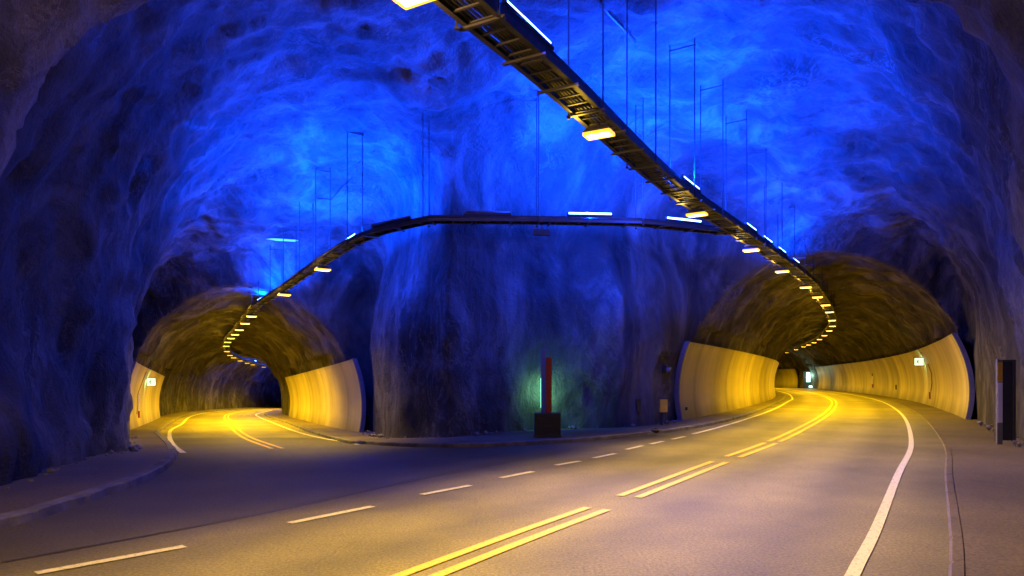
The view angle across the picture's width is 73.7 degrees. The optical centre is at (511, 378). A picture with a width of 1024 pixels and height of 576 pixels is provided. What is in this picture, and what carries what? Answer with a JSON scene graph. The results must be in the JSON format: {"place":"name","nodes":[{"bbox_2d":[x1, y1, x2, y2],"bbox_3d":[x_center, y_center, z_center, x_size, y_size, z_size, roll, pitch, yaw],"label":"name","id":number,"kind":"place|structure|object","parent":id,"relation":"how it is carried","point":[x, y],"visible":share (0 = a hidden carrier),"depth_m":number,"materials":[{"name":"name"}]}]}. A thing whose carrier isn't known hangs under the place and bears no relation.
{"place":"outdoors","nodes":[
{"label":"outdoors","id":0,"kind":"place"},
{"bbox_2d":[0,407,281,528],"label":"sidewalk","id":1,"kind":"structure","parent":0,"point":[65,487],"depth_m":10.18,"materials":[{"name":"concrete"}]},
{"bbox_2d":[130,361,164,429],"bbox_3d":[-20.315,1.120,38.191,0.546,3.685,20.898,0,0,-24],"label":"wall lining","id":2,"kind":"object","parent":1,"relation":"on","point":[149,404],"depth_m":35.62,"materials":[{"name":"concrete"}]},
{"bbox_2d":[138,393,139,417],"bbox_3d":[-18.257,1.321,33.413,0.070,1.223,0.140,0,0,-24],"label":"hydrant marker","id":3,"kind":"object","parent":2,"relation":"attached to","point":[138,405],"visible":0.91,"depth_m":33.35,"materials":[{"name":"plastic"}]},
{"bbox_2d":[146,378,155,385],"bbox_3d":[-18.913,0.186,35.789,0.440,0.440,0.345,0,0,-28],"label":"exit sign","id":4,"kind":"object","parent":2,"relation":"attached to","point":[150,381],"visible":1,"depth_m":35.64,"materials":[{"name":"white plastic"}]},
{"bbox_2d":[0,419,1023,488],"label":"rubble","id":5,"kind":"object","parent":1,"relation":"on","point":[136,447],"visible":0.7,"depth_m":19.03,"materials":[{"name":"stone"}]},
{"bbox_2d":[133,283,345,415],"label":"rock tunnel","id":6,"kind":"object","parent":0,"point":[181,349],"visible":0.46,"depth_m":46.55,"materials":[{"name":"stone"}]},
{"bbox_2d":[0,388,964,575],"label":"road","id":7,"kind":"structure","parent":0,"point":[803,482],"depth_m":8.46,"materials":[{"name":"grey asphalt"}]},
{"bbox_2d":[651,428,658,432],"bbox_3d":[3.973,1.449,18.976,0.216,0.139,0.225,0,0,-43],"label":"loose stone","id":8,"kind":"object","parent":7,"relation":"on","point":[655,430],"visible":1,"depth_m":18.92,"materials":[{"name":"grey stone"}]},
{"bbox_2d":[0,0,1023,485],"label":"rock cavern","id":9,"kind":"object","parent":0,"point":[160,158],"visible":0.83,"depth_m":17.90,"materials":[{"name":"stone"}]},
{"bbox_2d":[268,238,297,241],"bbox_3d":[-8.885,-5.358,26.404,1.190,0.085,0.113,0,0,-17],"label":"fluorescent light","id":10,"kind":"object","parent":9,"relation":"attached to","point":[280,239],"visible":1,"depth_m":26.40,"materials":[{"name":"white plastic"}]},
{"bbox_2d":[317,151,374,199],"bbox_3d":[-5.113,-6.401,21.764,0.591,0.631,4.102,0,0,-39],"label":"wall cable","id":11,"kind":"object","parent":9,"relation":"attached to","point":[348,181],"depth_m":22.45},
{"bbox_2d":[223,94,735,366],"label":"cable tray","id":12,"kind":"object","parent":9,"relation":"hanging from","point":[337,251],"visible":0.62,"depth_m":18.18,"materials":[{"name":"metal"}]},
{"bbox_2d":[247,312,256,316],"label":"floodlight","id":13,"kind":"object","parent":12,"relation":"attached to","point":[251,315],"visible":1,"depth_m":32.67,"materials":[{"name":"metal"}]},
{"bbox_2d":[278,290,290,295],"bbox_3d":[-8.755,-3.298,26.267,0.449,0.215,0.273,0,0,-30],"label":"floodlight","id":14,"kind":"object","parent":12,"relation":"attached to","point":[282,293],"visible":1,"depth_m":26.19,"materials":[{"name":"metal"}]},
{"bbox_2d":[315,263,330,271],"bbox_3d":[-5.962,-3.509,21.529,0.449,0.215,0.273,0,0,-32],"label":"floodlight","id":15,"kind":"object","parent":12,"relation":"attached to","point":[323,268],"visible":1,"depth_m":21.46,"materials":[{"name":"metal"}]},
{"bbox_2d":[371,215,411,227],"bbox_3d":[-3.209,-4.160,18.118,1.220,0.109,0.090,-7,-3,22],"label":"fluorescent light","id":16,"kind":"object","parent":12,"relation":"attached to","point":[387,222],"visible":0.85,"depth_m":18.09,"materials":[{"name":"grey metal"}]},
{"bbox_2d":[464,211,510,214],"bbox_3d":[-0.635,-4.306,17.788,1.220,0.109,0.090,0,0,-4],"label":"fluorescent light","id":17,"kind":"object","parent":12,"relation":"attached to","point":[487,213],"visible":1,"depth_m":17.76,"materials":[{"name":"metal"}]},
{"bbox_2d":[533,224,549,235],"bbox_3d":[0.769,-3.870,17.792,0.420,0.280,0.171,0,0,-4],"label":"junction box","id":18,"kind":"object","parent":12,"relation":"hanging from","point":[541,232],"visible":1,"depth_m":17.71,"materials":[{"name":"metal"}]},
{"bbox_2d":[567,212,612,216],"bbox_3d":[2.058,-4.314,17.987,1.220,0.109,0.090,0,0,-4],"label":"fluorescent light","id":19,"kind":"object","parent":12,"relation":"attached to","point":[580,214],"visible":1,"depth_m":17.96,"materials":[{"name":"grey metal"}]},
{"bbox_2d":[665,217,702,224],"bbox_3d":[4.702,-4.314,18.667,1.220,0.109,0.090,0,0,-23],"label":"fluorescent light","id":20,"kind":"object","parent":12,"relation":"attached to","point":[683,220],"visible":1,"depth_m":18.63,"materials":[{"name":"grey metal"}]},
{"bbox_2d":[599,0,636,42],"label":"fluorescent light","id":21,"kind":"object","parent":9,"relation":"attached to","point":[617,23],"depth_m":13.79,"materials":[{"name":"white plastic"}]},
{"bbox_2d":[635,398,641,410],"bbox_3d":[3.980,0.835,21.587,0.120,0.400,0.260,0,0,42],"label":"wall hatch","id":22,"kind":"object","parent":9,"relation":"attached to","point":[638,404],"depth_m":21.54,"materials":[{"name":"metal"}]},
{"bbox_2d":[264,391,784,447],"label":"sidewalk","id":23,"kind":"structure","parent":0,"point":[518,438],"depth_m":19.69,"materials":[{"name":"concrete"}]},
{"bbox_2d":[285,358,365,431],"bbox_3d":[-11.340,1.124,38.829,0.547,3.839,25.812,0,0,-24],"label":"wall lining","id":24,"kind":"object","parent":23,"relation":"on","point":[334,395],"depth_m":32.93,"materials":[{"name":"concrete"}]},
{"bbox_2d":[534,412,561,436],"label":"plinth","id":25,"kind":"structure","parent":23,"relation":"on","point":[547,424],"depth_m":17.50,"materials":[{"name":"concrete"}]},
{"bbox_2d":[541,349,551,412],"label":"light column","id":26,"kind":"structure","parent":25,"relation":"on","point":[546,384],"depth_m":17.74,"materials":[{"name":"red metal"}]},
{"bbox_2d":[658,398,667,424],"bbox_3d":[4.897,1.070,22.080,0.284,0.870,0.230,0,0,0],"label":"equipment cabinet","id":27,"kind":"object","parent":23,"relation":"on","point":[663,404],"visible":1,"depth_m":21.98,"materials":[{"name":"metal"}]},
{"bbox_2d":[674,341,778,420],"bbox_3d":[15.265,0.190,42.729,1.268,3.020,41.244,0,0,26],"label":"wall lining","id":28,"kind":"object","parent":23,"relation":"on","point":[710,380],"depth_m":29.58,"materials":[{"name":"concrete"}]},
{"bbox_2d":[650,249,1004,427],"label":"rock tunnel","id":29,"kind":"object","parent":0,"point":[882,309],"visible":0.42,"depth_m":34.33,"materials":[{"name":"stone"}]},
{"bbox_2d":[432,0,837,351],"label":"cable tray","id":30,"kind":"object","parent":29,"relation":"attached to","point":[504,32],"visible":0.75,"depth_m":10.86,"materials":[{"name":"metal"}]},
{"bbox_2d":[393,0,434,9],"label":"floodlight","id":31,"kind":"object","parent":30,"relation":"attached to","point":[406,4],"visible":1,"depth_m":6.89,"materials":[{"name":"yellow"}]},
{"bbox_2d":[502,0,553,49],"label":"fluorescent light","id":32,"kind":"object","parent":30,"relation":"attached to","point":[525,20],"visible":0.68,"depth_m":8.25,"materials":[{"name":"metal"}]},
{"bbox_2d":[582,120,614,140],"bbox_3d":[1.355,-3.892,10.653,0.449,0.215,0.273,0,0,28],"label":"floodlight","id":33,"kind":"object","parent":30,"relation":"attached to","point":[597,131],"visible":1,"depth_m":10.60,"materials":[{"name":"metal"}]},
{"bbox_2d":[681,175,700,192],"bbox_3d":[3.980,-4.314,15.172,0.090,0.109,1.220,0,0,32],"label":"fluorescent light","id":34,"kind":"object","parent":30,"relation":"on","point":[689,182],"visible":0.68,"depth_m":15.00,"materials":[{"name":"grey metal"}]},
{"bbox_2d":[686,206,707,217],"bbox_3d":[4.301,-3.892,15.874,0.449,0.215,0.273,0,0,33],"label":"floodlight","id":35,"kind":"object","parent":30,"relation":"attached to","point":[697,212],"visible":1,"depth_m":15.81,"materials":[{"name":"metal"}]},
{"bbox_2d":[743,243,759,252],"bbox_3d":[7.117,-3.892,20.308,0.449,0.215,0.273,0,0,33],"label":"floodlight","id":36,"kind":"object","parent":30,"relation":"attached to","point":[750,248],"visible":1,"depth_m":20.24,"materials":[{"name":"metal"}]},
{"bbox_2d":[745,222,757,232],"bbox_3d":[6.829,-4.314,19.518,0.090,0.109,1.220,0,0,33],"label":"fluorescent light","id":37,"kind":"object","parent":30,"relation":"attached to","point":[752,228],"visible":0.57,"depth_m":19.50,"materials":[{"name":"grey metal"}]},
{"bbox_2d":[762,235,772,244],"bbox_3d":[7.968,-4.314,21.282,0.090,0.109,1.220,0,0,33],"label":"fluorescent light","id":38,"kind":"object","parent":30,"relation":"attached to","point":[768,240],"visible":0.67,"depth_m":21.22,"materials":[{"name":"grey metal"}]},
{"bbox_2d":[775,266,789,272],"bbox_3d":[9.636,-3.892,24.338,0.449,0.215,0.273,0,0,33],"label":"floodlight","id":39,"kind":"object","parent":30,"relation":"attached to","point":[781,270],"visible":1,"depth_m":24.28,"materials":[{"name":"metal"}]},
{"bbox_2d":[800,283,811,288],"bbox_3d":[12.297,-3.892,28.571,0.449,0.215,0.273,0,0,31],"label":"floodlight","id":40,"kind":"object","parent":30,"relation":"attached to","point":[805,285],"visible":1,"depth_m":28.47,"materials":[{"name":"metal"}]},
{"bbox_2d":[812,293,822,297],"bbox_3d":[14.328,-3.892,32.019,0.449,0.215,0.273,0,0,28],"label":"floodlight","id":41,"kind":"object","parent":30,"relation":"attached to","point":[818,295],"visible":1,"depth_m":31.95,"materials":[{"name":"metal"}]},
{"bbox_2d":[821,301,829,305],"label":"floodlight","id":42,"kind":"object","parent":30,"relation":"attached to","point":[825,304],"visible":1,"depth_m":35.44,"materials":[{"name":"metal"}]},
{"bbox_2d":[662,363,670,372],"bbox_3d":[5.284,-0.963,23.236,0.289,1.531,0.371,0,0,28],"label":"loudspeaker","id":43,"kind":"object","parent":29,"relation":"attached to","point":[666,368],"visible":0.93,"depth_m":23.10,"materials":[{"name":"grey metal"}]},
{"bbox_2d":[775,387,1023,575],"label":"sidewalk","id":44,"kind":"structure","parent":0,"point":[987,471],"depth_m":9.33,"materials":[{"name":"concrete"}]},
{"bbox_2d":[775,369,798,387],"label":"wall lining","id":45,"kind":"object","parent":44,"relation":"on","point":[786,378],"depth_m":116.30,"materials":[{"name":"concrete"}]},
{"bbox_2d":[803,371,811,387],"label":"emergency booth","id":46,"kind":"object","parent":44,"relation":"on","point":[806,380],"visible":0.48,"depth_m":108.02,"materials":[{"name":"metal"}]},
{"bbox_2d":[806,372,809,381],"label":"lit door","id":47,"kind":"structure","parent":46,"relation":"in","point":[807,373],"depth_m":107.94,"materials":[{"name":"white"}]},
{"bbox_2d":[815,333,974,419],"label":"wall lining","id":48,"kind":"object","parent":44,"relation":"on","point":[947,360],"depth_m":43.49,"materials":[{"name":"concrete"}]},
{"bbox_2d":[914,357,923,365],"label":"exit sign","id":49,"kind":"object","parent":48,"relation":"attached to","point":[918,361],"visible":0.97,"depth_m":40.96,"materials":[{"name":"white plastic"}]},
{"bbox_2d":[996,359,1002,443],"bbox_3d":[11.447,0.550,16.035,0.130,2.000,0.059,0,0,0],"label":"marker board","id":50,"kind":"object","parent":44,"relation":"on","point":[999,401],"visible":1,"depth_m":16.01,"materials":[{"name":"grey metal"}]},
{"bbox_2d":[994,360,1015,441],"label":"marker post","id":51,"kind":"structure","parent":44,"relation":"on","point":[1009,399],"depth_m":16.50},
{"bbox_2d":[1003,362,1012,439],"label":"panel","id":52,"kind":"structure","parent":51,"relation":"in","point":[1007,366],"depth_m":16.51,"materials":[{"name":"black metal"}]}
]}

